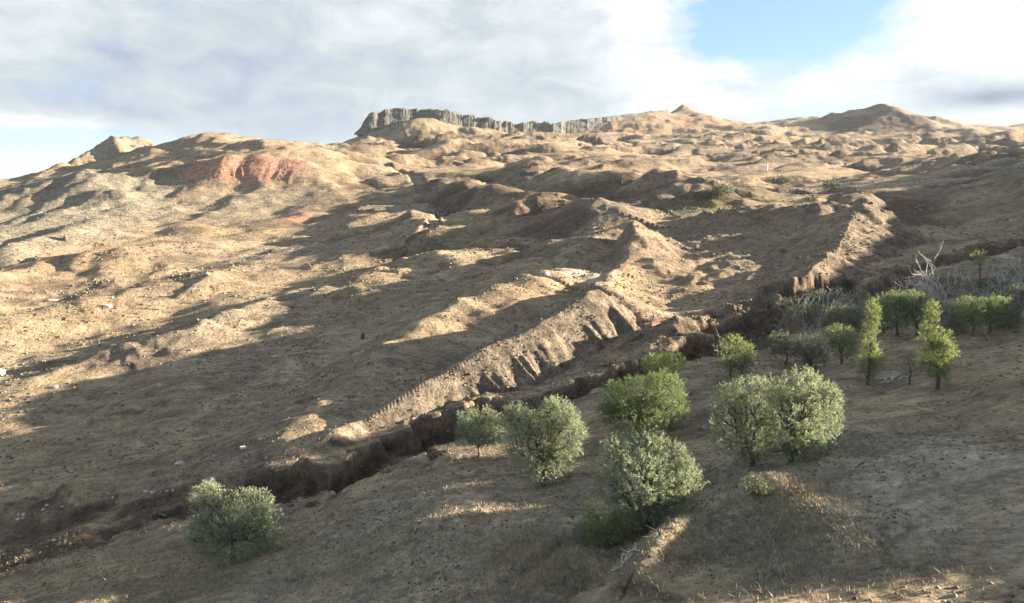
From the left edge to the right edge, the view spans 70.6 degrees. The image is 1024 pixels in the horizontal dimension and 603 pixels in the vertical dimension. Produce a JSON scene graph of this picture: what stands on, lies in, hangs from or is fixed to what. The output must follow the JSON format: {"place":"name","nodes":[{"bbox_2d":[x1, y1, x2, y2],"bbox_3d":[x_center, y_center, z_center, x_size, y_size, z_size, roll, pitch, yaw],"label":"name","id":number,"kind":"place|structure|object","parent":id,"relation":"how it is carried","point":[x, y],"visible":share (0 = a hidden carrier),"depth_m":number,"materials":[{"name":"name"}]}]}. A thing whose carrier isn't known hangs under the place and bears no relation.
{"place":"outdoors","nodes":[
{"label":"outdoors","id":0,"kind":"place"},
{"bbox_2d":[0,104,1023,602],"bbox_3d":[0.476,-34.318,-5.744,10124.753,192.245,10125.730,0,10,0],"label":"hillside ground","id":1,"kind":"structure","parent":0,"point":[402,162],"depth_m":125.91,"materials":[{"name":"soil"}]},
{"bbox_2d":[0,369,4,375],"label":"boulder","id":2,"kind":"object","parent":1,"relation":"on","point":[2,372],"visible":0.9,"depth_m":139.14,"materials":[{"name":"white stone"}]},
{"bbox_2d":[44,299,57,301],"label":"rock","id":3,"kind":"object","parent":1,"relation":"on","point":[48,300],"visible":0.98,"depth_m":195.35,"materials":[{"name":"white stone"}]},
{"bbox_2d":[0,175,317,415],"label":"scree","id":4,"kind":"structure","parent":1,"relation":"on","point":[137,237],"depth_m":331.37,"materials":[{"name":"brown stone"}]},
{"bbox_2d":[174,461,184,464],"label":"rock","id":5,"kind":"object","parent":1,"relation":"on","point":[179,462],"visible":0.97,"depth_m":87.75,"materials":[{"name":"grey stone"}]},
{"bbox_2d":[178,477,288,566],"bbox_3d":[-21.783,17.284,56.664,8.782,7.046,5.349,0,10,0],"label":"willow tree","id":6,"kind":"object","parent":1,"relation":"on","point":[240,531],"visible":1,"depth_m":56.21,"materials":[{"name":"green plant"}]},
{"bbox_2d":[453,405,511,457],"bbox_3d":[-2.600,11.859,65.431,5.509,5.479,3.997,0,10,0],"label":"willow tree","id":7,"kind":"object","parent":1,"relation":"on","point":[480,430],"visible":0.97,"depth_m":64.97,"materials":[{"name":"green plant"}]},
{"bbox_2d":[354,108,668,136],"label":"rock cliff","id":8,"kind":"structure","parent":1,"relation":"on","point":[374,122],"depth_m":990.09,"materials":[{"name":"stone"}]},
{"bbox_2d":[0,160,1023,602],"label":"tussocks","id":9,"kind":"object","parent":1,"relation":"on","point":[882,558],"visible":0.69,"depth_m":101.85,"materials":[{"name":"beige plant"}]},
{"bbox_2d":[19,421,1023,602],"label":"ground herbs","id":10,"kind":"object","parent":1,"relation":"on","point":[844,441],"visible":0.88,"depth_m":39.78,"materials":[{"name":"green plant"}]},
{"bbox_2d":[499,394,590,486],"bbox_3d":[2.534,11.134,57.838,7.480,7.964,5.016,0,10,0],"label":"willow tree","id":11,"kind":"object","parent":1,"relation":"on","point":[543,457],"visible":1,"depth_m":57.15,"materials":[{"name":"green plant"}]},
{"bbox_2d":[576,491,643,547],"bbox_3d":[6.311,14.269,47.039,4.601,4.390,2.844,-1,10,-8],"label":"willow shrub","id":12,"kind":"object","parent":1,"relation":"on","point":[610,536],"visible":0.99,"depth_m":46.69,"materials":[{"name":"green plant"}]},
{"bbox_2d":[227,205,1023,510],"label":"loose stones","id":13,"kind":"object","parent":1,"relation":"on","point":[740,301],"visible":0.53,"depth_m":116.31,"materials":[{"name":"brown stone"}]},
{"bbox_2d":[611,543,640,570],"bbox_3d":[6.389,14.128,39.886,1.398,1.118,1.968,4,10,25],"label":"fallen branch","id":14,"kind":"object","parent":1,"relation":"on","point":[628,551],"visible":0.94,"depth_m":39.97,"materials":[{"name":"grey wood"}]},
{"bbox_2d":[594,367,692,436],"bbox_3d":[11.859,9.242,65.051,9.081,7.373,5.895,0,10,0],"label":"willow tree","id":15,"kind":"object","parent":1,"relation":"on","point":[648,413],"visible":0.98,"depth_m":64.19,"materials":[{"name":"green plant"}]},
{"bbox_2d":[592,425,708,535],"bbox_3d":[9.025,12.098,47.611,7.092,7.673,5.514,-5,11,-25],"label":"willow tree","id":16,"kind":"object","parent":1,"relation":"on","point":[646,503],"visible":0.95,"depth_m":47.30,"materials":[{"name":"green plant"}]},
{"bbox_2d":[639,350,688,385],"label":"willow tree","id":17,"kind":"object","parent":1,"relation":"on","point":[665,363],"visible":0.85,"depth_m":77.95,"materials":[{"name":"green plant"}]},
{"bbox_2d":[700,182,735,199],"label":"shrub","id":18,"kind":"object","parent":1,"relation":"on","point":[720,190],"visible":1,"depth_m":257.33,"materials":[{"name":"green plant"}]},
{"bbox_2d":[714,333,757,378],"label":"young willow","id":19,"kind":"object","parent":1,"relation":"on","point":[731,361],"visible":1,"depth_m":78.30,"materials":[{"name":"green plant"}]},
{"bbox_2d":[703,373,777,466],"bbox_3d":[16.849,8.782,52.712,5.658,7.065,4.238,0,10,0],"label":"willow tree","id":20,"kind":"object","parent":1,"relation":"on","point":[747,444],"visible":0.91,"depth_m":52.33,"materials":[{"name":"green plant"}]},
{"bbox_2d":[742,472,773,497],"bbox_3d":[14.928,11.328,43.955,2.123,2.015,1.668,0,10,0],"label":"scrub bush","id":21,"kind":"object","parent":1,"relation":"on","point":[755,486],"visible":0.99,"depth_m":43.92,"materials":[{"name":"green plant"}]},
{"bbox_2d":[758,336,788,354],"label":"thicket bush","id":22,"kind":"object","parent":1,"relation":"on","point":[768,345],"visible":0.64,"depth_m":86.11,"materials":[{"name":"green plant"}]},
{"bbox_2d":[769,173,790,185],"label":"shrub","id":23,"kind":"object","parent":1,"relation":"on","point":[779,179],"visible":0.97,"depth_m":372.72,"materials":[{"name":"green plant"}]},
{"bbox_2d":[772,318,791,336],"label":"bare bush","id":24,"kind":"object","parent":1,"relation":"on","point":[781,328],"visible":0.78,"depth_m":109.54,"materials":[{"name":"grey plant"}]},
{"bbox_2d":[765,330,800,364],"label":"tree","id":25,"kind":"object","parent":1,"relation":"on","point":[791,348],"visible":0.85,"depth_m":82.92,"materials":[{"name":"green plant"}]},
{"bbox_2d":[777,296,817,319],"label":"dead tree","id":26,"kind":"object","parent":1,"relation":"on","point":[796,307],"visible":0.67,"depth_m":111.12,"materials":[{"name":"grey wood"}]},
{"bbox_2d":[780,296,815,312],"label":"thicket bush","id":27,"kind":"object","parent":1,"relation":"on","point":[795,302],"visible":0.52,"depth_m":113.50,"materials":[{"name":"green plant"}]},
{"bbox_2d":[755,364,848,465],"bbox_3d":[20.383,8.253,50.509,6.175,7.800,4.623,0,10,0],"label":"willow tree","id":28,"kind":"object","parent":1,"relation":"on","point":[795,434],"visible":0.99,"depth_m":50.50,"materials":[{"name":"green plant"}]},
{"bbox_2d":[788,297,822,330],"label":"bare bush","id":29,"kind":"object","parent":1,"relation":"on","point":[805,326],"visible":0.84,"depth_m":105.78,"materials":[{"name":"grey wood"}]},
{"bbox_2d":[782,301,833,328],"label":"thicket tree","id":30,"kind":"object","parent":1,"relation":"on","point":[806,309],"visible":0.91,"depth_m":105.64,"materials":[{"name":"green plant"}]},
{"bbox_2d":[790,330,831,370],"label":"tree","id":31,"kind":"object","parent":1,"relation":"on","point":[811,360],"visible":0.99,"depth_m":79.64,"materials":[{"name":"green plant"}]},
{"bbox_2d":[802,315,826,337],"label":"dead tree","id":32,"kind":"object","parent":1,"relation":"on","point":[815,330],"visible":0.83,"depth_m":97.09,"materials":[{"name":"grey wood"}]},
{"bbox_2d":[802,288,855,310],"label":"thicket bush","id":33,"kind":"object","parent":1,"relation":"on","point":[825,303],"visible":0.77,"depth_m":115.11,"materials":[{"name":"green plant"}]},
{"bbox_2d":[820,179,842,190],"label":"shrub","id":34,"kind":"object","parent":1,"relation":"on","point":[831,185],"visible":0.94,"depth_m":316.12,"materials":[{"name":"green plant"}]},
{"bbox_2d":[816,285,854,310],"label":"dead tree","id":35,"kind":"object","parent":1,"relation":"on","point":[831,297],"visible":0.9,"depth_m":113.05,"materials":[{"name":"grey wood"}]},
{"bbox_2d":[821,322,859,363],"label":"tree","id":36,"kind":"object","parent":1,"relation":"on","point":[835,341],"visible":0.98,"depth_m":81.23,"materials":[{"name":"green plant"}]},
{"bbox_2d":[818,300,868,328],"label":"thicket tree","id":37,"kind":"object","parent":1,"relation":"on","point":[853,311],"visible":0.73,"depth_m":99.30,"materials":[{"name":"green plant"}]},
{"bbox_2d":[835,289,864,312],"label":"bare bush","id":38,"kind":"object","parent":1,"relation":"on","point":[852,300],"visible":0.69,"depth_m":109.61,"materials":[{"name":"grey plant"}]},
{"bbox_2d":[838,288,872,305],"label":"thicket bush","id":39,"kind":"object","parent":1,"relation":"on","point":[858,295],"visible":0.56,"depth_m":117.73,"materials":[{"name":"grey plant"}]},
{"bbox_2d":[838,312,874,334],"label":"thicket bush","id":40,"kind":"object","parent":1,"relation":"on","point":[854,325],"visible":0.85,"depth_m":93.95,"materials":[{"name":"green plant"}]},
{"bbox_2d":[854,297,886,385],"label":"poplar tree","id":41,"kind":"object","parent":1,"relation":"on","point":[872,361],"visible":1,"depth_m":69.02,"materials":[{"name":"green plant"}]},
{"bbox_2d":[855,294,894,318],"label":"thicket bush","id":42,"kind":"object","parent":1,"relation":"on","point":[866,299],"visible":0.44,"depth_m":104.78,"materials":[{"name":"green plant"}]},
{"bbox_2d":[865,311,894,332],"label":"thicket bush","id":43,"kind":"object","parent":1,"relation":"on","point":[884,327],"visible":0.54,"depth_m":93.06,"materials":[{"name":"green plant"}]},
{"bbox_2d":[876,371,910,383],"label":"fallen branch","id":44,"kind":"object","parent":1,"relation":"on","point":[893,378],"visible":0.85,"depth_m":70.25,"materials":[{"name":"grey wood"}]},
{"bbox_2d":[873,288,921,336],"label":"tree","id":45,"kind":"object","parent":1,"relation":"on","point":[895,297],"visible":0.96,"depth_m":89.28,"materials":[{"name":"green plant"}]},
{"bbox_2d":[893,275,918,312],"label":"bare bush","id":46,"kind":"object","parent":1,"relation":"on","point":[905,289],"visible":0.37,"depth_m":104.82,"materials":[{"name":"grey plant"}]},
{"bbox_2d":[897,352,918,384],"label":"sapling","id":47,"kind":"object","parent":1,"relation":"on","point":[909,381],"visible":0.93,"depth_m":67.12,"materials":[{"name":"green plant"}]},
{"bbox_2d":[896,289,929,335],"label":"tree","id":48,"kind":"object","parent":1,"relation":"on","point":[908,300],"visible":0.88,"depth_m":88.56,"materials":[{"name":"green plant"}]},
{"bbox_2d":[904,243,959,303],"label":"dead tree","id":49,"kind":"object","parent":1,"relation":"on","point":[938,297],"visible":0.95,"depth_m":107.47,"materials":[{"name":"grey wood"}]},
{"bbox_2d":[918,276,946,300],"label":"bare bush","id":50,"kind":"object","parent":1,"relation":"on","point":[931,290],"visible":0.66,"depth_m":110.90,"materials":[{"name":"grey plant"}]},
{"bbox_2d":[917,299,949,327],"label":"thicket bush","id":51,"kind":"object","parent":1,"relation":"on","point":[940,310],"visible":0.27,"depth_m":90.93,"materials":[{"name":"green plant"}]},
{"bbox_2d":[913,299,961,389],"bbox_3d":[37.025,3.845,62.819,3.334,8.461,3.402,-6,11,-31],"label":"poplar tree","id":52,"kind":"object","parent":1,"relation":"on","point":[935,344],"visible":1,"depth_m":62.50,"materials":[{"name":"green plant"}]},
{"bbox_2d":[926,273,973,295],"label":"thicket bush","id":53,"kind":"object","parent":1,"relation":"on","point":[951,280],"visible":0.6,"depth_m":111.18,"materials":[{"name":"grey plant"}]},
{"bbox_2d":[932,313,971,335],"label":"thicket bush","id":54,"kind":"object","parent":1,"relation":"on","point":[953,324],"visible":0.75,"depth_m":81.81,"materials":[{"name":"green plant"}]},
{"bbox_2d":[940,303,968,322],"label":"tree","id":55,"kind":"object","parent":1,"relation":"on","point":[949,311],"visible":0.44,"depth_m":88.47,"materials":[{"name":"green plant"}]},
{"bbox_2d":[943,271,973,300],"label":"bare bush","id":56,"kind":"object","parent":1,"relation":"on","point":[960,287],"visible":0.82,"depth_m":107.38,"materials":[{"name":"grey wood"}]},
{"bbox_2d":[950,296,999,336],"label":"tree","id":57,"kind":"object","parent":1,"relation":"on","point":[976,307],"visible":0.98,"depth_m":79.29,"materials":[{"name":"green plant"}]},
{"bbox_2d":[969,249,991,277],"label":"sapling","id":58,"kind":"object","parent":1,"relation":"on","point":[979,260],"visible":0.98,"depth_m":115.62,"materials":[{"name":"green plant"}]},
{"bbox_2d":[961,274,1004,304],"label":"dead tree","id":59,"kind":"object","parent":1,"relation":"on","point":[981,295],"visible":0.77,"depth_m":99.36,"materials":[{"name":"grey wood"}]},
{"bbox_2d":[961,275,1013,297],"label":"thicket bush","id":60,"kind":"object","parent":1,"relation":"on","point":[980,285],"visible":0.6,"depth_m":104.74,"materials":[{"name":"grey plant"}]},
{"bbox_2d":[973,292,1013,333],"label":"tree","id":61,"kind":"object","parent":1,"relation":"on","point":[988,302],"visible":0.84,"depth_m":79.25,"materials":[{"name":"green plant"}]},
{"bbox_2d":[978,263,1018,301],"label":"bare bush","id":62,"kind":"object","parent":1,"relation":"on","point":[999,284],"visible":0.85,"depth_m":94.91,"materials":[{"name":"grey plant"}]},
{"bbox_2d":[988,305,1023,330],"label":"thicket bush","id":63,"kind":"object","parent":1,"relation":"on","point":[1016,317],"visible":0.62,"depth_m":80.50,"materials":[{"name":"green plant"}]},
{"bbox_2d":[997,282,1023,315],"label":"tree","id":64,"kind":"object","parent":1,"relation":"on","point":[1020,291],"visible":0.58,"depth_m":81.69,"materials":[{"name":"green plant"}]},
{"bbox_2d":[1001,267,1023,290],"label":"thicket bush","id":65,"kind":"object","parent":1,"relation":"on","point":[1013,273],"visible":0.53,"depth_m":101.50,"materials":[{"name":"grey plant"}]},
{"bbox_2d":[1002,262,1023,291],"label":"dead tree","id":66,"kind":"object","parent":1,"relation":"on","point":[1015,277],"visible":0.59,"depth_m":101.69,"materials":[{"name":"grey wood"}]},
{"bbox_2d":[1007,259,1023,301],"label":"bare bush","id":67,"kind":"object","parent":1,"relation":"on","point":[1017,282],"visible":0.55,"depth_m":92.91,"materials":[{"name":"grey wood"}]},
{"bbox_2d":[0,0,1023,178],"label":"sky","id":68,"kind":"structure","parent":0,"point":[75,75],"materials":[{"name":"white"}]}
]}

